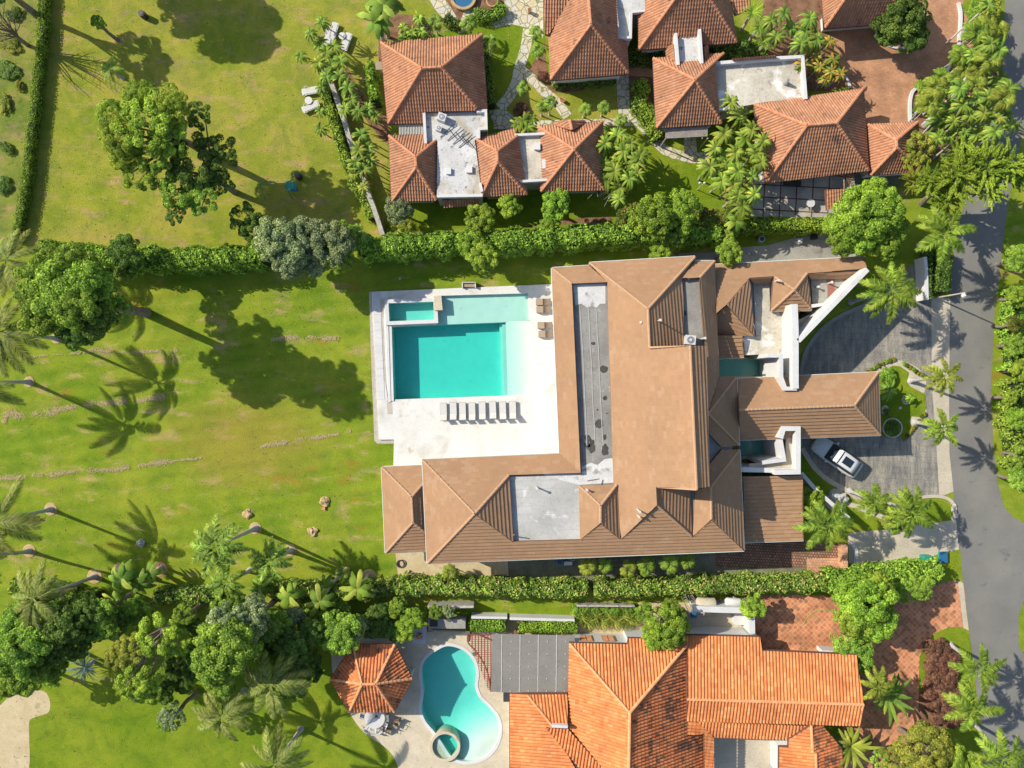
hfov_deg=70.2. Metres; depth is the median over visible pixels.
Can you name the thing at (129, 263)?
tree
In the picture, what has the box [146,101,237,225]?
tree
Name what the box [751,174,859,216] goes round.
patio
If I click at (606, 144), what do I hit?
dragon tree
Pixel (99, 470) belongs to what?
grass clippings
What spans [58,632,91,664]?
tree
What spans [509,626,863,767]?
orange house
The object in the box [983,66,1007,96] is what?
slender palm
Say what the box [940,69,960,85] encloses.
slender palm
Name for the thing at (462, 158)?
clay house
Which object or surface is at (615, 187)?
dragon tree
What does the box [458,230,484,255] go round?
tree
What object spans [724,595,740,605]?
gas tank
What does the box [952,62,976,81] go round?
areca palm
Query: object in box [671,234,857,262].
side path
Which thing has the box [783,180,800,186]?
patio bench
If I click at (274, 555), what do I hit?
palm tree
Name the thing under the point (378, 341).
stepping pavers
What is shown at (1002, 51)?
slender palm
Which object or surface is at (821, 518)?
palm tree
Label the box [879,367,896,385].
bush
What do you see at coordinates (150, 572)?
banana plant
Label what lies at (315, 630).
tree
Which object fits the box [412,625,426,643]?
white slab
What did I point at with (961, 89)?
slender palm
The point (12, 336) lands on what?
palm tree
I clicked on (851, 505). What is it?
front path
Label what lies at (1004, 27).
areca palm
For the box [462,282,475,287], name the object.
garden bench
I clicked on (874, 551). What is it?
paving slab
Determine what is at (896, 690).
strap plant
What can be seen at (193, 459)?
grass clippings
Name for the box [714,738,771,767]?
courtyard
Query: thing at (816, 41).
leafy plant
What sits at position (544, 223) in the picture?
tree
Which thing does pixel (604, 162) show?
dragon tree
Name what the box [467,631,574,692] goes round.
veranda
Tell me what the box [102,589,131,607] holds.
banana plant
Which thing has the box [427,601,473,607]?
garden wall
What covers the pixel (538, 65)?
planting bed
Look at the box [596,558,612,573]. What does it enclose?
shrub
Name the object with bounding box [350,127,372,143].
dracaena
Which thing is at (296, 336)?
grass clippings
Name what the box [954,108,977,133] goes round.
slender palm
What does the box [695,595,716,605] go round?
gas tank
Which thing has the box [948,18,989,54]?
feathery palm
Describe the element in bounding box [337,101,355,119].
dracaena
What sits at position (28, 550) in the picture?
palm tree
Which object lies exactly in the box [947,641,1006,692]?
palm tree
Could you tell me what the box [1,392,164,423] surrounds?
grass clippings
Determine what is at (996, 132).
slender palm
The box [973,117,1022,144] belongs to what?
slender palm
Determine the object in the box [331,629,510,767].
pool terrace
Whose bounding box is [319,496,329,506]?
clippings heap
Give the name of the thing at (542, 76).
bush
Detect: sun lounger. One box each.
[440,403,446,420]
[450,402,456,419]
[459,402,465,419]
[468,402,475,419]
[479,402,485,419]
[489,401,496,418]
[499,401,506,419]
[509,401,515,418]
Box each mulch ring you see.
[114,563,127,572]
[153,562,166,576]
[362,569,376,580]
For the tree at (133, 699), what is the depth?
66.23 m
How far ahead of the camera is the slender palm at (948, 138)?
66.75 m
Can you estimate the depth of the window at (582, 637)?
68.21 m
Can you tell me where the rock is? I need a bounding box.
[136,539,144,546]
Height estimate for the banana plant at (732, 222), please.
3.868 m
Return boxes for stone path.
[490,108,512,129]
[493,118,634,128]
[496,28,531,108]
[515,64,570,119]
[617,74,631,117]
[629,115,712,163]
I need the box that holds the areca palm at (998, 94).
[967,85,1016,127]
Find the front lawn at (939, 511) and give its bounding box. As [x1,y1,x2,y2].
[892,500,952,522]
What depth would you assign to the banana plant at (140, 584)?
66.92 m
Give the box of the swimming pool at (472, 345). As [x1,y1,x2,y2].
[386,293,533,401]
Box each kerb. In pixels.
[799,302,870,374]
[801,447,860,500]
[837,68,850,87]
[875,30,905,49]
[908,2,962,121]
[922,495,956,520]
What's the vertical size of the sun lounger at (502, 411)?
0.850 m
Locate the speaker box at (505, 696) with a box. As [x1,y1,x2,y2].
[503,692,508,701]
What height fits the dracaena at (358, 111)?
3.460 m
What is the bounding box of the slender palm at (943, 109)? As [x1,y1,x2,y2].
[922,97,955,133]
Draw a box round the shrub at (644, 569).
[637,556,655,576]
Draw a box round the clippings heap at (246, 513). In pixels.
[242,509,252,518]
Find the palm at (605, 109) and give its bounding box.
[597,100,610,116]
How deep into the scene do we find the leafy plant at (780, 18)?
66.51 m
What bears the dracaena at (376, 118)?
on the planting bed at (383, 129)
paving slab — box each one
[866,544,882,558]
[883,543,892,557]
[893,539,908,555]
[909,535,926,552]
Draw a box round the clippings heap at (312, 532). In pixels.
[307,527,317,537]
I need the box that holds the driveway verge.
[802,454,856,502]
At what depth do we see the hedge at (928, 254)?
68.61 m
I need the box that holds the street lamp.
[935,292,965,298]
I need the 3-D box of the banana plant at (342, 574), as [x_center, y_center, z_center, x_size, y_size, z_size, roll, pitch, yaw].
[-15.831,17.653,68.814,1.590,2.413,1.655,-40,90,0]
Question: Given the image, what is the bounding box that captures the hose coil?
[396,560,405,567]
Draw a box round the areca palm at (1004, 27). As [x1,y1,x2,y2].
[989,21,1009,41]
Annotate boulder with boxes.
[827,488,848,505]
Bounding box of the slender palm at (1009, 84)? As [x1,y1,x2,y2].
[971,77,1021,107]
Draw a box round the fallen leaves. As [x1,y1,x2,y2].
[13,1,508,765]
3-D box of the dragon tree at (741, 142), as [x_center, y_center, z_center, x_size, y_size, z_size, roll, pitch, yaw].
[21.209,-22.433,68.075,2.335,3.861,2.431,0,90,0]
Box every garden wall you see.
[361,637,388,640]
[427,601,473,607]
[471,612,506,618]
[510,613,574,621]
[576,602,634,606]
[689,599,741,612]
[742,616,754,633]
[793,471,849,517]
[816,646,833,651]
[914,257,928,301]
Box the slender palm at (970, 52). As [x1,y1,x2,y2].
[950,46,977,72]
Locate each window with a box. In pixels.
[579,635,592,640]
[601,635,614,641]
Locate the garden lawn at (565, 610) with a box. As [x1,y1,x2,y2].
[446,598,634,617]
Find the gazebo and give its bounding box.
[330,638,413,712]
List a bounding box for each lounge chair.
[536,298,550,304]
[536,306,550,312]
[538,322,551,328]
[539,331,552,336]
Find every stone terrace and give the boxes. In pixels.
[430,0,542,37]
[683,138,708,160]
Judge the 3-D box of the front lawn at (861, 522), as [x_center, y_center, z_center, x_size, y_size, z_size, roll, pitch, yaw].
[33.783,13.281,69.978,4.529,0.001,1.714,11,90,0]
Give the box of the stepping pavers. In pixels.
[372,292,384,398]
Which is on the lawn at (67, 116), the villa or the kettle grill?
the kettle grill
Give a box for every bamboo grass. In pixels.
[570,607,590,626]
[577,611,598,631]
[586,607,608,625]
[588,611,610,631]
[598,607,618,625]
[602,612,624,632]
[611,608,633,629]
[616,612,640,631]
[625,604,642,626]
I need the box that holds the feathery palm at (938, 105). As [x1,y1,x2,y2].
[922,99,943,117]
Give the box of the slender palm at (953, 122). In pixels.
[920,113,963,144]
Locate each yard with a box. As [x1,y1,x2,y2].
[395,552,508,578]
[505,603,691,634]
[508,540,807,586]
[686,611,742,626]
[716,541,837,567]
[807,558,841,573]
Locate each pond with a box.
[719,357,759,377]
[737,440,763,455]
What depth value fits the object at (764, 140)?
65.40 m
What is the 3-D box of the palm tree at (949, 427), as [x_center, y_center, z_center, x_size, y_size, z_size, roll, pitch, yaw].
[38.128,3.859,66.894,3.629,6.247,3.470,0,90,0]
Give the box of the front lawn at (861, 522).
[844,510,884,530]
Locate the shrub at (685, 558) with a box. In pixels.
[679,554,694,569]
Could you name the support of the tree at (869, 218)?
on the ground at (322, 388)
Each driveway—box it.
[750,581,966,767]
[801,264,938,498]
[829,0,973,125]
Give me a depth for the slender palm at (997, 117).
64.83 m
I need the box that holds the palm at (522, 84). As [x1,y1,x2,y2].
[516,80,530,96]
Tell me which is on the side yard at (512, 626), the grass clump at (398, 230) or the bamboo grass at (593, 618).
the bamboo grass at (593, 618)
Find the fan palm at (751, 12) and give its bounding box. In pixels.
[739,0,764,32]
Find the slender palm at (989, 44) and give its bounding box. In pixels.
[965,35,1000,67]
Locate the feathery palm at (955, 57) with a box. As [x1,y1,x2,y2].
[943,43,968,67]
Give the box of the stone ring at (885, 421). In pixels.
[882,418,902,437]
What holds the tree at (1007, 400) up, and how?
on the ground at (322, 388)
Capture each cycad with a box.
[880,379,897,401]
[881,407,890,416]
[902,393,916,403]
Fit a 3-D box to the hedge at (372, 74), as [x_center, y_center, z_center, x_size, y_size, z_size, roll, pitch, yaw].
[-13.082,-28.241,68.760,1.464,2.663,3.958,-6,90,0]
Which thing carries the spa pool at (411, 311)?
in the pool deck
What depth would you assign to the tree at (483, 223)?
66.28 m
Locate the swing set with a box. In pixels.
[259,179,297,198]
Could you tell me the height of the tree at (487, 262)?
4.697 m
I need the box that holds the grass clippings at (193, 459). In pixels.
[173,457,201,461]
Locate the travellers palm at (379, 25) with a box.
[357,4,398,41]
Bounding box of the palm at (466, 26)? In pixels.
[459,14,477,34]
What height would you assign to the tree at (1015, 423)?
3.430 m
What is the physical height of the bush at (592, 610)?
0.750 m
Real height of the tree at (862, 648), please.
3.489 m
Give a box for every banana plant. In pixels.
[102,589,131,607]
[108,559,140,591]
[128,568,156,596]
[144,561,166,581]
[247,573,273,599]
[276,579,308,608]
[303,577,338,616]
[316,574,336,594]
[334,564,350,581]
[339,569,373,600]
[510,119,522,132]
[513,111,529,129]
[521,121,536,132]
[528,114,538,124]
[720,228,737,241]
[724,211,745,237]
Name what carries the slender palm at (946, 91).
on the planting bed at (921, 118)
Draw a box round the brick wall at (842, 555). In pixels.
[838,543,847,567]
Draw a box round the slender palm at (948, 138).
[923,129,956,153]
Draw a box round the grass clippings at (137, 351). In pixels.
[83,346,177,355]
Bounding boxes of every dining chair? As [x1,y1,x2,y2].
[363,725,370,733]
[371,728,376,735]
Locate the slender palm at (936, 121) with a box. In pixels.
[923,112,948,134]
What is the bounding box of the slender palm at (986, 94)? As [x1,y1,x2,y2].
[960,87,998,119]
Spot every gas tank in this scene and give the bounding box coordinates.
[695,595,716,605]
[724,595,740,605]
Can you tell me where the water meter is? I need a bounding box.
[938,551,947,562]
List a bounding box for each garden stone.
[881,405,888,415]
[901,395,908,404]
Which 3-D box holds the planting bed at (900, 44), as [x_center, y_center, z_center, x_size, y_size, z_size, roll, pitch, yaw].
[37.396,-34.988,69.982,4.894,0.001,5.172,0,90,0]
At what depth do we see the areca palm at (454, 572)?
67.87 m
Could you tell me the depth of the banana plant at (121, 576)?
66.37 m
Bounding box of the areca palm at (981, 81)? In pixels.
[960,76,987,95]
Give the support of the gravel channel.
on the pool deck
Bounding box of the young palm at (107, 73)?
[101,55,128,85]
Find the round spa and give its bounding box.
[430,724,460,761]
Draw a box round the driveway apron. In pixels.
[931,297,953,495]
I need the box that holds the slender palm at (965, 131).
[932,125,974,158]
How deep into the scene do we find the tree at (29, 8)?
68.28 m
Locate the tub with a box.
[555,559,562,564]
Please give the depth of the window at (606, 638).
68.15 m
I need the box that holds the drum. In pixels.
[138,10,148,19]
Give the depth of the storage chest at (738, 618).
69.04 m
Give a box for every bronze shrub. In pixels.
[921,639,937,655]
[922,659,938,675]
[922,676,937,692]
[923,686,937,702]
[925,651,942,663]
[926,698,942,714]
[928,671,941,683]
[930,637,946,653]
[931,708,945,725]
[933,681,947,696]
[936,662,948,675]
[937,694,951,706]
[938,654,950,664]
[940,673,953,687]
[941,703,955,713]
[943,641,956,658]
[944,719,960,728]
[947,666,959,676]
[947,675,959,689]
[947,684,958,695]
[948,653,961,668]
[951,687,961,698]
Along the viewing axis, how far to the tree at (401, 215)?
67.08 m
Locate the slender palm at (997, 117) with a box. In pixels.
[979,112,1007,128]
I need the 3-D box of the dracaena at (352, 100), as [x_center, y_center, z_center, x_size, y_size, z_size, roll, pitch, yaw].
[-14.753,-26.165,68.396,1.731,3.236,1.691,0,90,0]
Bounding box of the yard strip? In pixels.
[933,550,961,574]
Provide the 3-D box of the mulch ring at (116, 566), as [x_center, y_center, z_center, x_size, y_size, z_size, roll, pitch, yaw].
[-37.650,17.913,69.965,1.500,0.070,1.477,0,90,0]
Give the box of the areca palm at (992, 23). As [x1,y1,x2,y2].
[968,15,998,44]
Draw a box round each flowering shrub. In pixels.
[792,39,815,58]
[793,59,813,72]
[800,25,820,49]
[806,59,825,80]
[808,48,823,65]
[813,35,836,57]
[813,73,831,90]
[815,63,836,86]
[820,51,841,73]
[824,66,848,88]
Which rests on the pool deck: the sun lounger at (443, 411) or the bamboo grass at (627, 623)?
the sun lounger at (443, 411)
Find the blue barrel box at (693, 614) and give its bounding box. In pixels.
[691,610,696,617]
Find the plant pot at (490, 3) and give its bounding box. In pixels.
[486,0,497,6]
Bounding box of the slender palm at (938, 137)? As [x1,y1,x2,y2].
[922,128,944,153]
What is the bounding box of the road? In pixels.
[949,0,1023,767]
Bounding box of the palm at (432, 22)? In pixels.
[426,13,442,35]
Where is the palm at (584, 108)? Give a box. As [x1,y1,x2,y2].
[578,103,592,118]
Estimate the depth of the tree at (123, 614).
65.03 m
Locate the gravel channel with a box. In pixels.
[380,299,392,413]
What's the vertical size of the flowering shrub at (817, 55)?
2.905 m
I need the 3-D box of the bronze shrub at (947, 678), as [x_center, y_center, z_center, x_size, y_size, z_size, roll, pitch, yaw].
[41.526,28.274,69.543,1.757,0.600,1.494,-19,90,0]
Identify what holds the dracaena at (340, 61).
on the lawn at (67, 116)
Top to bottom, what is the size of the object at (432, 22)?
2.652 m
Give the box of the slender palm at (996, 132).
[975,121,1004,147]
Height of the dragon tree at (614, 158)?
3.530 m
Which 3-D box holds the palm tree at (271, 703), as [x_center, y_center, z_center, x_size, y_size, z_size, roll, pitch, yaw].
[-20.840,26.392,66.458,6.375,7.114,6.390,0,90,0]
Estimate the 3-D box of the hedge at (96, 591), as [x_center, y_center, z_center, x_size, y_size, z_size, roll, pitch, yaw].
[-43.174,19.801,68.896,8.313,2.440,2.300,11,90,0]
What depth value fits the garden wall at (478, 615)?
69.05 m
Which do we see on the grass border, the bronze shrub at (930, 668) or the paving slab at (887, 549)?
the bronze shrub at (930, 668)
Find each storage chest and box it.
[564,561,571,564]
[732,613,744,624]
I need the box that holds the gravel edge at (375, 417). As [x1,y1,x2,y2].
[369,292,393,443]
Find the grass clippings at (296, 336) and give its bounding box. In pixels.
[271,334,339,342]
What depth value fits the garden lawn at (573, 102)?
70.00 m
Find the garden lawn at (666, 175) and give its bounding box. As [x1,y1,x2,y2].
[394,118,721,230]
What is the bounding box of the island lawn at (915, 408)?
[879,366,925,437]
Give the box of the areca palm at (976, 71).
[966,59,992,77]
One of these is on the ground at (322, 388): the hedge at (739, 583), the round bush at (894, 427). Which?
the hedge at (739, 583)
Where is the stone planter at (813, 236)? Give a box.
[810,234,817,239]
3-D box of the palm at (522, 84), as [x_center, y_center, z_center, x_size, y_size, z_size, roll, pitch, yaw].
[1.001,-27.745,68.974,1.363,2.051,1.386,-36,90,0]
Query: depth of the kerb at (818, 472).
69.90 m
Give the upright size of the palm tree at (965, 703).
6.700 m
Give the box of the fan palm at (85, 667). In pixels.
[62,652,102,686]
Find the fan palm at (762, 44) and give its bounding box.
[755,33,774,50]
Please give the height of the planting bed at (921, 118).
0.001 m
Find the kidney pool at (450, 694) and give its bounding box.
[419,643,501,764]
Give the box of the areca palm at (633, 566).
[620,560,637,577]
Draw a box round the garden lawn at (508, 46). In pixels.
[463,0,545,124]
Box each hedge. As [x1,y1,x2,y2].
[7,572,103,605]
[10,0,51,242]
[32,238,271,277]
[152,582,224,606]
[262,570,411,604]
[316,81,374,222]
[356,220,722,267]
[363,60,384,108]
[408,572,588,599]
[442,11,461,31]
[469,617,506,632]
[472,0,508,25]
[484,49,496,109]
[518,617,576,633]
[552,79,616,90]
[592,569,828,599]
[628,43,663,68]
[630,77,662,142]
[708,38,769,60]
[721,215,826,237]
[819,554,944,594]
[918,249,933,300]
[930,247,952,293]
[977,0,1002,47]
[992,378,1023,467]
[994,286,1023,370]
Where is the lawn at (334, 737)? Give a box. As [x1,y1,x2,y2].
[0,643,397,767]
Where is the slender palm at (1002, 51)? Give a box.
[980,35,1009,67]
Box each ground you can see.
[0,0,38,239]
[0,0,1023,765]
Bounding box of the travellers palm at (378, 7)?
[366,0,405,38]
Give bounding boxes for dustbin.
[756,236,764,243]
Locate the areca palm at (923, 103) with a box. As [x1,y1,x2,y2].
[913,93,941,120]
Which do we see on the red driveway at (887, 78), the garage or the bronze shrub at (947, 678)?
the garage
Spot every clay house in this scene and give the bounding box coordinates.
[375,33,604,207]
[543,0,644,83]
[637,0,750,64]
[652,52,807,147]
[751,87,921,209]
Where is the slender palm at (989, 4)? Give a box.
[946,0,996,43]
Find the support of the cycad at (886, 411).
on the planting island
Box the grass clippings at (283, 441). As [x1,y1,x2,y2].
[261,430,350,448]
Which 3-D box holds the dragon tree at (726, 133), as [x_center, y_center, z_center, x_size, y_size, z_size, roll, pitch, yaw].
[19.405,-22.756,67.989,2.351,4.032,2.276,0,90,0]
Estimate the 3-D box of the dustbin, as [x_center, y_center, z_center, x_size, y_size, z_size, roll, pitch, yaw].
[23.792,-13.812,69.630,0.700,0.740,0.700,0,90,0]
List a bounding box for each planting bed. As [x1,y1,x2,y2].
[345,66,389,143]
[378,14,431,75]
[446,0,503,19]
[525,217,612,226]
[529,37,586,92]
[629,75,653,108]
[759,0,847,90]
[884,1,919,46]
[912,45,1002,161]
[918,641,952,755]
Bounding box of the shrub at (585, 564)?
[578,558,596,576]
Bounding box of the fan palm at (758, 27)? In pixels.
[749,15,768,40]
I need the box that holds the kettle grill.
[294,172,302,180]
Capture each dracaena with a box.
[293,51,307,63]
[303,26,317,43]
[308,55,327,74]
[311,34,327,54]
[313,121,329,137]
[314,16,330,33]
[314,103,327,118]
[315,45,337,61]
[315,82,329,98]
[318,67,336,90]
[323,39,345,55]
[323,55,341,75]
[330,68,350,90]
[331,53,352,70]
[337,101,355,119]
[339,77,362,98]
[343,93,362,108]
[345,154,366,172]
[347,167,364,183]
[349,101,368,124]
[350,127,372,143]
[350,139,368,161]
[351,161,374,180]
[357,180,371,195]
[360,102,376,117]
[362,140,380,155]
[364,150,381,168]
[368,109,385,124]
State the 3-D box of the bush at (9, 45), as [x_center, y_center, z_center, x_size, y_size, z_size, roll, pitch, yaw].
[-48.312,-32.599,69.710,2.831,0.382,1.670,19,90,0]
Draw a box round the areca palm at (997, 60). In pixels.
[963,49,1003,78]
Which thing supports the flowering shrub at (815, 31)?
on the planting bed at (797, 7)
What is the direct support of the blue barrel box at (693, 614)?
on the service yard at (710, 619)
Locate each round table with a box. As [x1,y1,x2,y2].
[305,97,311,103]
[339,32,344,39]
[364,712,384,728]
[806,199,814,206]
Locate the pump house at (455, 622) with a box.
[427,607,466,631]
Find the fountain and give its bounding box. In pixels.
[451,0,475,11]
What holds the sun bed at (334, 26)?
on the lawn at (67, 116)
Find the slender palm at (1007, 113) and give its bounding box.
[972,107,1013,128]
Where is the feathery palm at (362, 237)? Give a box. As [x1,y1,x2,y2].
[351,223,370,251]
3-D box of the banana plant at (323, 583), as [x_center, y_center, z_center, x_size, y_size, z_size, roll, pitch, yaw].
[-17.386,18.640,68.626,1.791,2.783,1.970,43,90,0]
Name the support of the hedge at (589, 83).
on the garden lawn at (573, 102)
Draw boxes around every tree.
[0,0,29,46]
[0,0,38,18]
[0,229,43,300]
[0,298,61,377]
[0,376,34,406]
[0,475,57,559]
[0,530,35,583]
[0,603,52,697]
[0,678,14,699]
[5,583,81,618]
[11,559,102,629]
[12,241,151,351]
[37,660,68,687]
[38,591,105,668]
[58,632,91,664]
[85,592,136,639]
[90,15,119,41]
[95,79,207,191]
[104,233,143,282]
[104,604,199,703]
[105,598,143,635]
[124,673,154,702]
[125,594,155,626]
[144,675,174,705]
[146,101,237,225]
[155,651,196,694]
[156,689,199,731]
[172,602,207,636]
[181,639,211,685]
[190,513,261,578]
[190,602,263,699]
[190,687,256,740]
[204,562,252,600]
[207,593,249,614]
[229,200,262,244]
[238,591,282,642]
[239,721,312,767]
[241,649,311,719]
[248,536,295,583]
[251,215,326,280]
[251,638,278,669]
[267,606,305,646]
[273,617,324,700]
[293,607,324,638]
[296,645,322,682]
[308,218,356,274]
[318,609,368,655]
[325,597,350,616]
[362,600,399,641]
[384,196,414,224]
[388,596,407,616]
[394,607,424,643]
[429,603,442,619]
[441,604,454,618]
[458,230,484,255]
[464,203,495,234]
[465,238,498,274]
[496,193,522,218]
[536,212,560,235]
[541,187,570,220]
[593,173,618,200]
[594,134,614,156]
[599,154,610,174]
[600,171,613,195]
[603,161,624,184]
[606,179,630,198]
[607,127,628,146]
[607,152,627,167]
[609,190,626,210]
[610,136,630,164]
[616,202,638,228]
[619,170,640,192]
[620,134,640,155]
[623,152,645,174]
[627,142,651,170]
[627,191,676,242]
[628,163,646,183]
[634,602,653,621]
[641,597,690,651]
[648,239,675,257]
[656,220,690,248]
[664,188,703,234]
[693,207,723,233]
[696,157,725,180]
[701,139,723,163]
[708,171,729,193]
[709,151,727,167]
[710,124,735,148]
[714,151,738,175]
[715,237,742,267]
[717,204,737,227]
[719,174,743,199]
[720,92,739,114]
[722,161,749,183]
[723,186,747,207]
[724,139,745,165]
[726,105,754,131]
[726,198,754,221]
[731,126,753,151]
[739,119,762,141]
[739,592,766,619]
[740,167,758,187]
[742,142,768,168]
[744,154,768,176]
[745,185,761,205]
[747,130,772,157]
[793,500,853,550]
[803,484,825,511]
[821,176,910,261]
[831,570,900,642]
[832,633,873,674]
[847,483,891,518]
[848,261,922,323]
[860,665,897,700]
[869,0,932,54]
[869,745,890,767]
[878,719,982,767]
[881,508,912,535]
[882,485,933,538]
[894,574,935,602]
[899,134,1023,214]
[901,130,935,169]
[907,358,963,397]
[912,408,958,445]
[914,205,977,263]
[941,675,1005,731]
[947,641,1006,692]
[969,721,1023,767]
[990,391,1017,405]
[993,314,1023,333]
[995,244,1023,272]
[996,331,1023,358]
[996,466,1023,493]
[998,285,1023,308]
[999,406,1023,431]
[1000,358,1023,380]
[1001,445,1023,468]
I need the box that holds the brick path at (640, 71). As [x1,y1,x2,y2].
[628,62,652,76]
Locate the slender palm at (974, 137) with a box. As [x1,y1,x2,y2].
[938,122,986,160]
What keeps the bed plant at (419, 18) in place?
on the planting bed at (397, 20)
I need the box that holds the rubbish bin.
[919,554,931,561]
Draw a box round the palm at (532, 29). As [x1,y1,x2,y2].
[528,25,544,40]
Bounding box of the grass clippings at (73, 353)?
[19,352,80,358]
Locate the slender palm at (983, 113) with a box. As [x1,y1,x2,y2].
[943,104,992,133]
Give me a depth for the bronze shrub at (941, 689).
69.42 m
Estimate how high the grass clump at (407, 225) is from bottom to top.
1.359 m
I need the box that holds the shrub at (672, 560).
[659,555,679,574]
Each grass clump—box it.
[382,218,393,233]
[391,223,403,233]
[400,216,414,230]
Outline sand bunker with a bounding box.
[0,690,49,767]
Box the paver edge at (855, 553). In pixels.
[851,542,858,566]
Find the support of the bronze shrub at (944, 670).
on the planting bed at (923, 714)
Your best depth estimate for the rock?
69.70 m
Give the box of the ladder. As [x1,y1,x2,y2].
[681,594,693,618]
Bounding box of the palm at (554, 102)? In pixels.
[544,95,557,115]
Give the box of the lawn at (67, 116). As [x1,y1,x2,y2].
[24,0,445,249]
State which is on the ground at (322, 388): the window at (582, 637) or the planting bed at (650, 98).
the planting bed at (650, 98)
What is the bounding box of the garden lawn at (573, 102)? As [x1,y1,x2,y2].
[508,65,618,120]
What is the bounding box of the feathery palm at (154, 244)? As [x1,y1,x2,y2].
[144,242,162,261]
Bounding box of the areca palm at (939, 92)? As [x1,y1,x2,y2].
[908,76,948,121]
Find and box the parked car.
[810,438,862,477]
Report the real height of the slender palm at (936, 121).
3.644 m
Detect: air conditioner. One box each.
[435,124,441,131]
[436,112,446,123]
[684,335,695,344]
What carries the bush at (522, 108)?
on the garden lawn at (573, 102)
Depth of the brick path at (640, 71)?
69.97 m
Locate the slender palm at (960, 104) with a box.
[944,96,972,117]
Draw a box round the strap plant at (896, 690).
[866,673,914,726]
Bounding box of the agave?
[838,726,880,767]
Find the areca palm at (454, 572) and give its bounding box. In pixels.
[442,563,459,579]
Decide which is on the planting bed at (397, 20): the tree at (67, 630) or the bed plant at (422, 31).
the bed plant at (422, 31)
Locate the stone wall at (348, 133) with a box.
[322,69,385,235]
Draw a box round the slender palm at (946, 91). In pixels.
[912,80,950,115]
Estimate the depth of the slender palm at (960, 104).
64.55 m
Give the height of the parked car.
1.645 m
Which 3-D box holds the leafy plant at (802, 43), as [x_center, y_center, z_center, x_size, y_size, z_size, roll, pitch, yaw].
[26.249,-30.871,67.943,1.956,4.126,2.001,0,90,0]
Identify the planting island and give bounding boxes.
[874,360,926,426]
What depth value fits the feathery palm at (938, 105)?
67.83 m
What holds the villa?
on the ground at (322, 388)
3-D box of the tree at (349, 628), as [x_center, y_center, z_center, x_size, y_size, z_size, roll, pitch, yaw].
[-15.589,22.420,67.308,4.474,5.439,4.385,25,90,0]
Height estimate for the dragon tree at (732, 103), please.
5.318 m
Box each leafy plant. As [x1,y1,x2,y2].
[755,11,777,40]
[763,29,786,50]
[770,3,791,31]
[780,20,799,41]
[787,35,810,55]
[792,24,813,46]
[794,9,818,37]
[807,32,824,51]
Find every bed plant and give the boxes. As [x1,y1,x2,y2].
[397,22,409,34]
[398,31,408,39]
[406,25,419,39]
[412,10,425,26]
[416,26,428,37]
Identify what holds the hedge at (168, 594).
on the ground at (322, 388)
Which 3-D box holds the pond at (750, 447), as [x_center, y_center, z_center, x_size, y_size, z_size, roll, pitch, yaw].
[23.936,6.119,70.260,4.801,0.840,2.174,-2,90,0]
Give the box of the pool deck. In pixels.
[372,284,558,465]
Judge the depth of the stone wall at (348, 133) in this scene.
68.70 m
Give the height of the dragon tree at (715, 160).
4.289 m
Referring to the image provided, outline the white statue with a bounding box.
[795,238,802,243]
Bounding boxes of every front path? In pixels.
[846,502,882,519]
[848,520,958,566]
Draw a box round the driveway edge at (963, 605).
[958,581,968,629]
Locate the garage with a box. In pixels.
[820,0,901,31]
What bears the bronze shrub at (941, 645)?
on the grass border
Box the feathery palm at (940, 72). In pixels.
[921,67,949,93]
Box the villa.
[381,256,880,563]
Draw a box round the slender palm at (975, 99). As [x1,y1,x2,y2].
[933,91,985,130]
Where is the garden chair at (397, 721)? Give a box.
[394,717,400,723]
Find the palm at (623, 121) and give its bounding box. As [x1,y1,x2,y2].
[613,114,627,128]
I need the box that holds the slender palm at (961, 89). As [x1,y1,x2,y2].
[944,78,969,105]
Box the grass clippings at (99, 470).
[0,458,172,480]
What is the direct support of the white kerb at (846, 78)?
on the planting bed at (797, 7)
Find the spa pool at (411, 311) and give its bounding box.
[384,296,442,324]
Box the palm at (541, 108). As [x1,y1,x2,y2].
[535,99,547,116]
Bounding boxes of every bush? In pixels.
[0,37,21,53]
[0,59,19,78]
[0,91,11,115]
[0,141,12,155]
[0,175,12,195]
[6,6,20,21]
[15,80,23,91]
[513,102,527,116]
[537,71,548,81]
[572,602,582,617]
[578,607,590,617]
[586,607,595,615]
[595,603,601,618]
[601,603,610,615]
[606,602,617,615]
[615,607,622,615]
[621,603,629,616]
[629,602,636,618]
[645,102,654,114]
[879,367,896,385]
[885,420,900,435]
[914,77,926,92]
[963,0,982,20]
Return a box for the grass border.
[918,627,979,767]
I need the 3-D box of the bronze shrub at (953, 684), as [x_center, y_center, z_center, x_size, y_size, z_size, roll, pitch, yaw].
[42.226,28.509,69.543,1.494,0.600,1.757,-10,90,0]
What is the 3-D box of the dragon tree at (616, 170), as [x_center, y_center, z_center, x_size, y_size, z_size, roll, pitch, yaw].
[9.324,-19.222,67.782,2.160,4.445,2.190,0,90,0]
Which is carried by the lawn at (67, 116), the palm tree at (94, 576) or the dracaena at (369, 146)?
the dracaena at (369, 146)
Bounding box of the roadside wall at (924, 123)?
[921,93,957,128]
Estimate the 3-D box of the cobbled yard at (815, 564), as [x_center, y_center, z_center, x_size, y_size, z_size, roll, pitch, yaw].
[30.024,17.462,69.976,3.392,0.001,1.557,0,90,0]
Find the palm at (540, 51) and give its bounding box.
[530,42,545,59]
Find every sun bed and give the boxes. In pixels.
[301,100,319,113]
[302,86,316,95]
[324,28,332,45]
[329,22,338,39]
[341,32,352,51]

